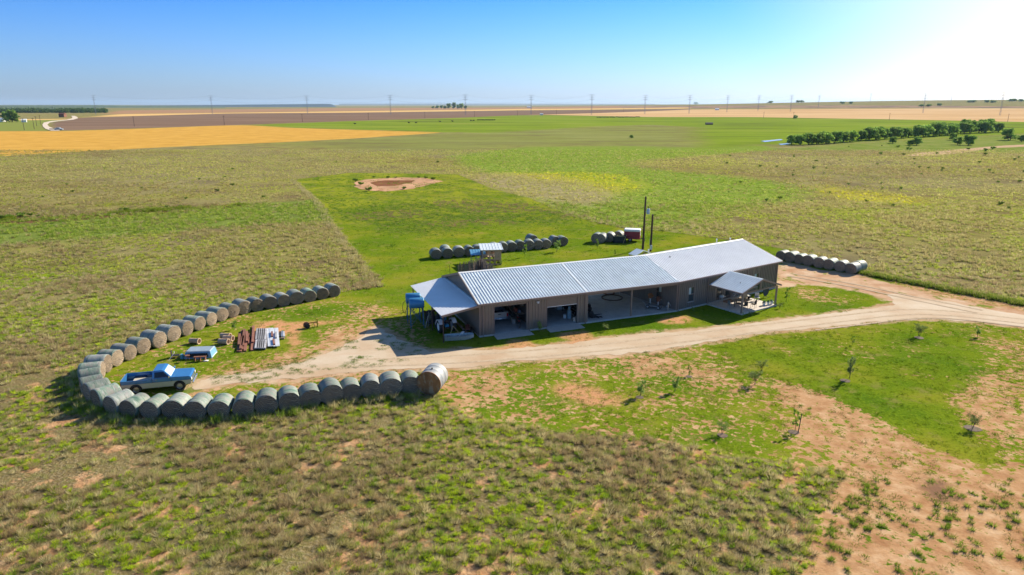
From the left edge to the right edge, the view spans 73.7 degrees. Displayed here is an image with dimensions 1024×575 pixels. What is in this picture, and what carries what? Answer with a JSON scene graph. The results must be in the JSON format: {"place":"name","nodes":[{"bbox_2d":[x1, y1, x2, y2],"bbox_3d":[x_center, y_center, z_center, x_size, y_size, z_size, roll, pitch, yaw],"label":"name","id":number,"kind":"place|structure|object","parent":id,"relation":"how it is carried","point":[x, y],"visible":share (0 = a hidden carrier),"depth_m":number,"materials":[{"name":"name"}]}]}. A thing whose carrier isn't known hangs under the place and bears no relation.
{"place":"outdoors","nodes":[
{"label":"outdoors","id":0,"kind":"place"},
{"bbox_2d":[0,106,89,108],"bbox_3d":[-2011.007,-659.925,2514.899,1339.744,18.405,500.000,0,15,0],"label":"hills","id":1,"kind":"structure","parent":0,"point":[4,107],"depth_m":2474.99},
{"bbox_2d":[42,116,77,130],"bbox_3d":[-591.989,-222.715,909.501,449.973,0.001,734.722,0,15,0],"label":"field road","id":2,"kind":"structure","parent":0,"point":[45,125],"depth_m":760.17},
{"bbox_2d":[0,105,224,107],"bbox_3d":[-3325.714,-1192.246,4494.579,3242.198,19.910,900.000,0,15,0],"label":"hills","id":3,"kind":"structure","parent":0,"point":[107,106],"depth_m":4283.75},
{"bbox_2d":[0,202,248,220],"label":"tall grass","id":4,"kind":"structure","parent":0,"point":[151,209],"depth_m":138.68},
{"bbox_2d":[133,104,335,106],"bbox_3d":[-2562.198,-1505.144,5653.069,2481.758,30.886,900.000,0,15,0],"label":"mesa","id":5,"kind":"structure","parent":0,"point":[291,105],"depth_m":5466.26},
{"bbox_2d":[289,178,383,291],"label":"tall grass","id":6,"kind":"structure","parent":0,"point":[364,265],"depth_m":109.55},
{"bbox_2d":[339,104,654,104],"bbox_3d":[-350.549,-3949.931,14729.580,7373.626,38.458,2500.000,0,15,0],"label":"hills","id":7,"kind":"structure","parent":0,"point":[498,104],"depth_m":14009.35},
{"bbox_2d":[0,100,1023,574],"bbox_3d":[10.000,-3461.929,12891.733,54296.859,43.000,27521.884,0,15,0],"label":"ground","id":8,"kind":"structure","parent":0,"point":[512,390],"depth_m":61.26,"materials":[{"name":"plant"}]},
{"bbox_2d":[4,109,16,121],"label":"tree","id":9,"kind":"object","parent":8,"relation":"on","point":[8,114],"visible":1,"depth_m":818.52,"materials":[{"name":"green plant"}]},
{"bbox_2d":[0,107,107,112],"bbox_3d":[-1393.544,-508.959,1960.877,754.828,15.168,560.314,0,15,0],"label":"woodland","id":10,"kind":"object","parent":8,"relation":"on","point":[61,110],"visible":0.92,"depth_m":1726.42,"materials":[{"name":"green plant"}]},
{"bbox_2d":[78,366,102,379],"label":"hay bale","id":11,"kind":"object","parent":8,"relation":"on","point":[89,371],"visible":0.43,"depth_m":52.18,"materials":[{"name":"plant"}]},
{"bbox_2d":[79,373,102,393],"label":"hay bale","id":12,"kind":"object","parent":8,"relation":"on","point":[82,380],"visible":0.44,"depth_m":50.88,"materials":[{"name":"plant"}]},
{"bbox_2d":[77,361,105,377],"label":"hay bale","id":13,"kind":"object","parent":8,"relation":"on","point":[91,365],"visible":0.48,"depth_m":53.63,"materials":[{"name":"plant"}]},
{"bbox_2d":[82,377,110,401],"bbox_3d":[-30.462,7.515,50.180,1.600,1.480,1.616,13,20,39],"label":"hay bale","id":14,"kind":"object","parent":8,"relation":"on","point":[87,387],"visible":0.52,"depth_m":49.65,"materials":[{"name":"plant"}]},
{"bbox_2d":[83,354,112,372],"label":"hay bale","id":15,"kind":"object","parent":8,"relation":"on","point":[106,359],"visible":0.66,"depth_m":54.90,"materials":[{"name":"plant"}]},
{"bbox_2d":[90,383,121,407],"bbox_3d":[-29.155,7.793,49.131,1.718,1.487,1.670,11,19,36],"label":"hay bale","id":16,"kind":"object","parent":8,"relation":"on","point":[98,395],"visible":0.66,"depth_m":48.54,"materials":[{"name":"plant"}]},
{"bbox_2d":[97,349,123,366],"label":"hay bale","id":17,"kind":"object","parent":8,"relation":"on","point":[117,357],"visible":0.69,"depth_m":56.38,"materials":[{"name":"plant"}]},
{"bbox_2d":[103,389,133,414],"bbox_3d":[-27.775,8.067,48.323,1.511,1.376,1.620,7,17,25],"label":"hay bale","id":18,"kind":"object","parent":8,"relation":"on","point":[111,402],"visible":0.73,"depth_m":47.71,"materials":[{"name":"plant"}]},
{"bbox_2d":[110,343,136,360],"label":"hay bale","id":19,"kind":"object","parent":8,"relation":"on","point":[129,351],"visible":0.69,"depth_m":57.76,"materials":[{"name":"plant"}]},
{"bbox_2d":[119,393,149,417],"bbox_3d":[-26.362,8.228,47.828,1.550,1.322,1.558,5,16,17],"label":"hay bale","id":20,"kind":"object","parent":8,"relation":"on","point":[131,404],"visible":0.8,"depth_m":47.20,"materials":[{"name":"plant"}]},
{"bbox_2d":[124,336,150,353],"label":"hay bale","id":21,"kind":"object","parent":8,"relation":"on","point":[142,345],"visible":0.72,"depth_m":59.24,"materials":[{"name":"plant"}]},
{"bbox_2d":[139,329,166,347],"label":"hay bale","id":22,"kind":"object","parent":8,"relation":"on","point":[157,339],"visible":0.82,"depth_m":60.70,"materials":[{"name":"plant"}]},
{"bbox_2d":[139,393,168,418],"bbox_3d":[-24.897,8.262,47.673,1.485,1.336,1.563,2,15,9],"label":"hay bale","id":23,"kind":"object","parent":8,"relation":"on","point":[150,407],"visible":0.86,"depth_m":47.02,"materials":[{"name":"plant"}]},
{"bbox_2d":[120,363,197,393],"bbox_3d":[-27.001,6.878,52.140,5.208,1.674,2.213,-4,16,-14],"label":"pickup truck","id":24,"kind":"object","parent":8,"relation":"on","point":[164,375],"visible":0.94,"depth_m":51.65,"materials":[{"name":"blue metal"}]},
{"bbox_2d":[155,324,180,341],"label":"hay bale","id":25,"kind":"object","parent":8,"relation":"on","point":[172,332],"visible":0.77,"depth_m":62.32,"materials":[{"name":"plant"}]},
{"bbox_2d":[161,392,191,418],"bbox_3d":[-23.350,8.237,47.644,1.620,1.400,1.539,0,15,-1],"label":"hay bale","id":26,"kind":"object","parent":8,"relation":"on","point":[174,404],"visible":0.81,"depth_m":46.98,"materials":[{"name":"plant"}]},
{"bbox_2d":[170,319,192,335],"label":"hay bale","id":27,"kind":"object","parent":8,"relation":"on","point":[186,327],"visible":0.65,"depth_m":63.88,"materials":[{"name":"plant"}]},
{"bbox_2d":[182,315,205,330],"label":"hay bale","id":28,"kind":"object","parent":8,"relation":"on","point":[199,322],"visible":0.69,"depth_m":65.41,"materials":[{"name":"plant"}]},
{"bbox_2d":[184,392,212,418],"bbox_3d":[-21.844,8.245,47.654,1.523,1.378,1.696,-1,15,-2],"label":"hay bale","id":29,"kind":"object","parent":8,"relation":"on","point":[197,404],"visible":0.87,"depth_m":46.94,"materials":[{"name":"plant"}]},
{"bbox_2d":[180,346,216,358],"bbox_3d":[-27.056,5.581,59.001,2.570,0.620,1.585,-2,15,-6],"label":"camper shell","id":30,"kind":"object","parent":8,"relation":"on","point":[207,351],"visible":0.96,"depth_m":58.43,"materials":[{"name":"white paint"}]},
{"bbox_2d":[194,311,216,325],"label":"hay bale","id":31,"kind":"object","parent":8,"relation":"on","point":[210,318],"visible":0.68,"depth_m":66.81,"materials":[{"name":"plant"}]},
{"bbox_2d":[206,306,228,321],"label":"hay bale","id":32,"kind":"object","parent":8,"relation":"on","point":[222,313],"visible":0.73,"depth_m":68.20,"materials":[{"name":"plant"}]},
{"bbox_2d":[207,393,234,417],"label":"hay bale","id":33,"kind":"object","parent":8,"relation":"on","point":[221,402],"visible":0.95,"depth_m":47.09,"materials":[{"name":"plant"}]},
{"bbox_2d":[218,302,239,317],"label":"hay bale","id":34,"kind":"object","parent":8,"relation":"on","point":[233,310],"visible":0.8,"depth_m":69.45,"materials":[{"name":"plant"}]},
{"bbox_2d":[231,298,250,314],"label":"hay bale","id":35,"kind":"object","parent":8,"relation":"on","point":[243,305],"visible":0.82,"depth_m":70.54,"materials":[{"name":"plant"}]},
{"bbox_2d":[60,368,422,425],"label":"tall grass","id":36,"kind":"structure","parent":8,"relation":"on","point":[219,417],"depth_m":47.80,"materials":[{"name":"plant"}]},
{"bbox_2d":[232,390,255,416],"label":"hay bale","id":37,"kind":"object","parent":8,"relation":"on","point":[244,401],"visible":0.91,"depth_m":47.31,"materials":[{"name":"plant"}]},
{"bbox_2d":[246,296,263,311],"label":"hay bale","id":38,"kind":"object","parent":8,"relation":"on","point":[257,304],"visible":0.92,"depth_m":71.51,"materials":[{"name":"plant"}]},
{"bbox_2d":[254,387,277,413],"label":"hay bale","id":39,"kind":"object","parent":8,"relation":"on","point":[266,399],"visible":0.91,"depth_m":47.71,"materials":[{"name":"plastic"}]},
{"bbox_2d":[259,294,277,308],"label":"hay bale","id":40,"kind":"object","parent":8,"relation":"on","point":[270,301],"visible":0.88,"depth_m":72.42,"materials":[{"name":"plant"}]},
{"bbox_2d":[273,292,289,306],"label":"hay bale","id":41,"kind":"object","parent":8,"relation":"on","point":[282,298],"visible":0.91,"depth_m":73.30,"materials":[{"name":"plant"}]},
{"bbox_2d":[278,385,299,411],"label":"hay bale","id":42,"kind":"object","parent":8,"relation":"on","point":[288,395],"visible":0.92,"depth_m":48.22,"materials":[{"name":"plant"}]},
{"bbox_2d":[286,289,303,303],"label":"hay bale","id":43,"kind":"object","parent":8,"relation":"on","point":[296,296],"visible":0.91,"depth_m":74.09,"materials":[{"name":"plant"}]},
{"bbox_2d":[300,287,316,301],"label":"hay bale","id":44,"kind":"object","parent":8,"relation":"on","point":[310,295],"visible":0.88,"depth_m":74.96,"materials":[{"name":"plant"}]},
{"bbox_2d":[298,383,321,406],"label":"hay bale","id":45,"kind":"object","parent":8,"relation":"on","point":[309,393],"visible":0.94,"depth_m":48.80,"materials":[{"name":"plant"}]},
{"bbox_2d":[312,285,328,299],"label":"hay bale","id":46,"kind":"object","parent":8,"relation":"on","point":[322,292],"visible":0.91,"depth_m":75.94,"materials":[{"name":"plant"}]},
{"bbox_2d":[210,331,438,381],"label":"lawn grass","id":47,"kind":"structure","parent":8,"relation":"on","point":[251,373],"depth_m":56.93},
{"bbox_2d":[318,377,342,404],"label":"hay bale","id":48,"kind":"object","parent":8,"relation":"on","point":[330,388],"visible":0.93,"depth_m":49.33,"materials":[{"name":"plant"}]},
{"bbox_2d":[324,283,340,296],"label":"hay bale","id":49,"kind":"object","parent":8,"relation":"on","point":[334,290],"visible":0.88,"depth_m":76.90,"materials":[{"name":"plant"}]},
{"bbox_2d":[340,377,361,400],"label":"hay bale","id":50,"kind":"object","parent":8,"relation":"on","point":[351,387],"visible":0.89,"depth_m":49.96,"materials":[{"name":"plant"}]},
{"bbox_2d":[359,373,379,397],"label":"hay bale","id":51,"kind":"object","parent":8,"relation":"on","point":[369,382],"visible":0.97,"depth_m":50.33,"materials":[{"name":"plant"}]},
{"bbox_2d":[379,371,402,395],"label":"hay bale","id":52,"kind":"object","parent":8,"relation":"on","point":[390,381],"visible":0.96,"depth_m":50.67,"materials":[{"name":"plant"}]},
{"bbox_2d":[354,177,441,190],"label":"pond bed","id":53,"kind":"object","parent":8,"relation":"on","point":[367,182],"visible":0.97,"depth_m":184.60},
{"bbox_2d":[371,180,414,185],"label":"pond mud","id":54,"kind":"structure","parent":53,"relation":"on","point":[383,182],"depth_m":189.14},
{"bbox_2d":[400,370,418,393],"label":"hay bale","id":55,"kind":"object","parent":8,"relation":"on","point":[408,378],"visible":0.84,"depth_m":51.09,"materials":[{"name":"plant"}]},
{"bbox_2d":[402,293,420,322],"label":"fuel tank","id":56,"kind":"object","parent":8,"relation":"on","point":[411,295],"visible":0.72,"depth_m":67.45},
{"bbox_2d":[405,297,424,328],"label":"fuel tank","id":57,"kind":"object","parent":8,"relation":"on","point":[416,302],"visible":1,"depth_m":65.73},
{"bbox_2d":[416,363,447,394],"bbox_3d":[-6.005,6.871,51.648,1.897,1.979,1.905,3,15,12],"label":"hay bale","id":58,"kind":"object","parent":8,"relation":"on","point":[432,378],"visible":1,"depth_m":50.91},
{"bbox_2d":[429,247,441,258],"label":"hay bale","id":59,"kind":"object","parent":8,"relation":"on","point":[435,253],"visible":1,"depth_m":95.83,"materials":[{"name":"plant"}]},
{"bbox_2d":[434,314,456,332],"bbox_3d":[-6.497,3.148,65.497,1.720,1.950,2.698,-7,16,-23],"label":"tractor","id":60,"kind":"object","parent":8,"relation":"on","point":[452,322],"visible":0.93,"depth_m":64.80,"materials":[{"name":"metal"}]},
{"bbox_2d":[441,246,452,257],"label":"hay bale","id":61,"kind":"object","parent":8,"relation":"on","point":[446,251],"visible":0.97,"depth_m":96.14,"materials":[{"name":"plant"}]},
{"bbox_2d":[452,245,464,256],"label":"hay bale","id":62,"kind":"object","parent":8,"relation":"on","point":[458,250],"visible":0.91,"depth_m":96.96,"materials":[{"name":"plant"}]},
{"bbox_2d":[444,332,473,340],"bbox_3d":[-4.889,4.539,63.096,2.737,0.469,0.984,-2,15,-9],"label":"boat","id":63,"kind":"object","parent":8,"relation":"on","point":[456,336],"visible":1,"depth_m":62.91,"materials":[{"name":"metal"}]},
{"bbox_2d":[458,258,493,271],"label":"stick fence","id":64,"kind":"object","parent":8,"relation":"on","point":[479,263],"visible":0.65,"depth_m":88.06,"materials":[{"name":"brown wood"}]},
{"bbox_2d":[469,249,485,261],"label":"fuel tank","id":65,"kind":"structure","parent":8,"relation":"on","point":[475,252],"depth_m":93.20,"materials":[{"name":"blue metal"}]},
{"bbox_2d":[299,173,669,249],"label":"rough grass","id":66,"kind":"structure","parent":8,"relation":"on","point":[426,215],"depth_m":137.77,"materials":[{"name":"plant"}]},
{"bbox_2d":[479,243,502,264],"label":"pallet shed","id":67,"kind":"structure","parent":8,"relation":"on","point":[496,249],"depth_m":91.98,"materials":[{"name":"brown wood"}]},
{"bbox_2d":[0,386,1023,574],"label":"prairie grass","id":68,"kind":"structure","parent":8,"relation":"on","point":[609,483],"depth_m":37.58,"materials":[{"name":"plant"}]},
{"bbox_2d":[506,240,517,250],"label":"hay bale","id":69,"kind":"object","parent":8,"relation":"on","point":[512,246],"visible":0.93,"depth_m":100.74,"materials":[{"name":"plant"}]},
{"bbox_2d":[523,239,534,249],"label":"hay bale","id":70,"kind":"object","parent":8,"relation":"on","point":[530,243],"visible":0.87,"depth_m":101.72,"materials":[{"name":"plant"}]},
{"bbox_2d":[110,330,1023,572],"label":"lawn grass","id":71,"kind":"structure","parent":8,"relation":"on","point":[842,355],"depth_m":52.91,"materials":[{"name":"plant"}]},
{"bbox_2d":[411,238,782,342],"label":"metal building","id":72,"kind":"structure","parent":8,"relation":"on","point":[680,279],"depth_m":70.31,"materials":[{"name":"beige"}]},
{"bbox_2d":[494,306,507,319],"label":"pickup truck","id":73,"kind":"object","parent":72,"relation":"on","point":[500,312],"visible":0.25,"depth_m":67.26,"materials":[{"name":"silver metal"}]},
{"bbox_2d":[547,297,576,307],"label":"garage door","id":74,"kind":"structure","parent":72,"relation":"in","point":[573,300],"depth_m":66.16,"materials":[{"name":"beige"}]},
{"bbox_2d":[687,286,694,302],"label":"window","id":75,"kind":"structure","parent":72,"relation":"in","point":[691,289],"depth_m":72.40,"materials":[{"name":"glass"}]},
{"bbox_2d":[208,226,1023,331],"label":"lawn grass","id":76,"kind":"structure","parent":8,"relation":"on","point":[556,260],"depth_m":77.93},
{"bbox_2d":[613,235,625,242],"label":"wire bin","id":77,"kind":"object","parent":8,"relation":"on","point":[618,238],"visible":1,"depth_m":106.64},
{"bbox_2d":[624,228,644,241],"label":"cargo trailer","id":78,"kind":"object","parent":8,"relation":"on","point":[632,233],"visible":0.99,"depth_m":107.57,"materials":[{"name":"red paint"}]},
{"bbox_2d":[642,196,649,248],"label":"utility pole","id":79,"kind":"object","parent":8,"relation":"on","point":[645,213],"visible":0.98,"depth_m":101.05,"materials":[{"name":"wood"}]},
{"bbox_2d":[784,251,799,261],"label":"hay bale","id":80,"kind":"object","parent":8,"relation":"on","point":[790,256],"visible":0.75,"depth_m":93.79,"materials":[{"name":"plant"}]},
{"bbox_2d":[793,134,806,144],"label":"tree","id":81,"kind":"object","parent":8,"relation":"on","point":[798,138],"visible":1,"depth_m":364.05,"materials":[{"name":"green plant"}]},
{"bbox_2d":[794,253,806,263],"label":"hay bale","id":82,"kind":"object","parent":8,"relation":"on","point":[798,259],"visible":0.77,"depth_m":92.82,"materials":[{"name":"plant"}]},
{"bbox_2d":[802,254,817,265],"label":"hay bale","id":83,"kind":"object","parent":8,"relation":"on","point":[807,260],"visible":0.89,"depth_m":91.74,"materials":[{"name":"plant"}]},
{"bbox_2d":[803,132,816,144],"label":"tree","id":84,"kind":"object","parent":8,"relation":"on","point":[811,138],"visible":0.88,"depth_m":365.50,"materials":[{"name":"green plant"}]},
{"bbox_2d":[814,133,825,143],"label":"tree","id":85,"kind":"object","parent":8,"relation":"on","point":[820,137],"visible":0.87,"depth_m":368.44,"materials":[{"name":"green plant"}]},
{"bbox_2d":[813,256,827,267],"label":"hay bale","id":86,"kind":"object","parent":8,"relation":"on","point":[818,262],"visible":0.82,"depth_m":90.59,"materials":[{"name":"plant"}]},
{"bbox_2d":[823,258,838,269],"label":"hay bale","id":87,"kind":"object","parent":8,"relation":"on","point":[828,264],"visible":0.83,"depth_m":89.54,"materials":[{"name":"plant"}]},
{"bbox_2d":[830,131,844,142],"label":"tree","id":88,"kind":"object","parent":8,"relation":"on","point":[839,135],"visible":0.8,"depth_m":378.75,"materials":[{"name":"green plant"}]},
{"bbox_2d":[834,260,849,271],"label":"hay bale","id":89,"kind":"object","parent":8,"relation":"on","point":[839,266],"visible":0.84,"depth_m":88.51,"materials":[{"name":"plant"}]},
{"bbox_2d":[847,356,855,377],"bbox_3d":[26.756,6.282,53.915,0.627,1.970,0.657,7,17,24],"label":"young tree","id":90,"kind":"object","parent":8,"relation":"on","point":[850,371],"visible":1,"depth_m":53.80,"materials":[{"name":"green plant"}]},
{"bbox_2d":[844,262,861,273],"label":"hay bale","id":91,"kind":"object","parent":8,"relation":"on","point":[852,267],"visible":1,"depth_m":87.36,"materials":[{"name":"plant"}]},
{"bbox_2d":[863,127,879,139],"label":"tree","id":92,"kind":"object","parent":8,"relation":"on","point":[872,132],"visible":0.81,"depth_m":409.28,"materials":[{"name":"green plant"}]},
{"bbox_2d":[888,127,904,137],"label":"tree","id":93,"kind":"object","parent":8,"relation":"on","point":[898,131],"visible":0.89,"depth_m":427.69,"materials":[{"name":"green plant"}]},
{"bbox_2d":[912,125,927,136],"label":"tree","id":94,"kind":"object","parent":8,"relation":"on","point":[916,131],"visible":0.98,"depth_m":447.18,"materials":[{"name":"green plant"}]},
{"bbox_2d":[929,122,944,135],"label":"tree","id":95,"kind":"object","parent":8,"relation":"on","point":[937,126],"visible":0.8,"depth_m":459.38,"materials":[{"name":"green plant"}]},
{"bbox_2d":[960,122,974,133],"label":"tree","id":96,"kind":"object","parent":8,"relation":"on","point":[963,129],"visible":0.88,"depth_m":500.19,"materials":[{"name":"green plant"}]},
{"bbox_2d":[962,135,977,144],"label":"tree","id":97,"kind":"object","parent":8,"relation":"on","point":[969,140],"visible":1,"depth_m":360.39,"materials":[{"name":"green plant"}]},
{"bbox_2d":[967,411,983,426],"bbox_3d":[30.925,8.945,45.675,0.981,1.110,1.199,5,16,18],"label":"sapling","id":98,"kind":"object","parent":8,"relation":"on","point":[973,417],"visible":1,"depth_m":45.65,"materials":[{"name":"green plant"}]},
{"bbox_2d":[975,121,989,132],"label":"tree","id":99,"kind":"object","parent":8,"relation":"on","point":[983,126],"visible":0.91,"depth_m":512.48,"materials":[{"name":"green plant"}]},
{"bbox_2d":[981,118,996,132],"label":"tree","id":100,"kind":"object","parent":8,"relation":"on","point":[989,127],"visible":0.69,"depth_m":515.94,"materials":[{"name":"green plant"}]},
{"bbox_2d":[1001,128,1018,139],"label":"tree","id":101,"kind":"object","parent":8,"relation":"on","point":[1009,133],"visible":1,"depth_m":410.77,"materials":[{"name":"green plant"}]},
{"bbox_2d":[0,200,1023,273],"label":"prairie grass","id":102,"kind":"structure","parent":0,"point":[200,255],"depth_m":117.41,"materials":[{"name":"plant"}]},
{"bbox_2d":[0,149,1023,202],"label":"prairie grass","id":103,"kind":"structure","parent":0,"point":[100,153],"depth_m":223.76,"materials":[{"name":"plant"}]},
{"bbox_2d":[0,270,1023,390],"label":"prairie grass","id":104,"kind":"structure","parent":0,"point":[95,279],"depth_m":75.97,"materials":[{"name":"plant"}]},
{"bbox_2d":[0,0,1023,104],"label":"sky","id":105,"kind":"structure","parent":0,"point":[53,52],"materials":[{"name":"blue"}]},
{"bbox_2d":[192,294,1023,389],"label":"driveway","id":106,"kind":"structure","parent":0,"point":[367,344],"depth_m":61.23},
{"bbox_2d":[348,314,1023,367],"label":"wheel track","id":107,"kind":"structure","parent":106,"relation":"on","point":[663,343],"depth_m":61.71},
{"bbox_2d":[351,309,1023,359],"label":"wheel track","id":108,"kind":"structure","parent":106,"relation":"on","point":[663,336],"depth_m":63.57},
{"bbox_2d":[791,276,977,312],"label":"wheel track","id":109,"kind":"structure","parent":106,"relation":"on","point":[887,294],"depth_m":77.89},
{"bbox_2d":[793,273,981,309],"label":"wheel track","id":110,"kind":"structure","parent":106,"relation":"on","point":[894,292],"depth_m":78.73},
{"bbox_2d":[815,317,1023,329],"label":"wheel track","id":111,"kind":"structure","parent":106,"relation":"on","point":[910,318],"depth_m":67.89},
{"bbox_2d":[857,269,1023,305],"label":"tall grass","id":112,"kind":"structure","parent":0,"point":[978,294],"depth_m":79.71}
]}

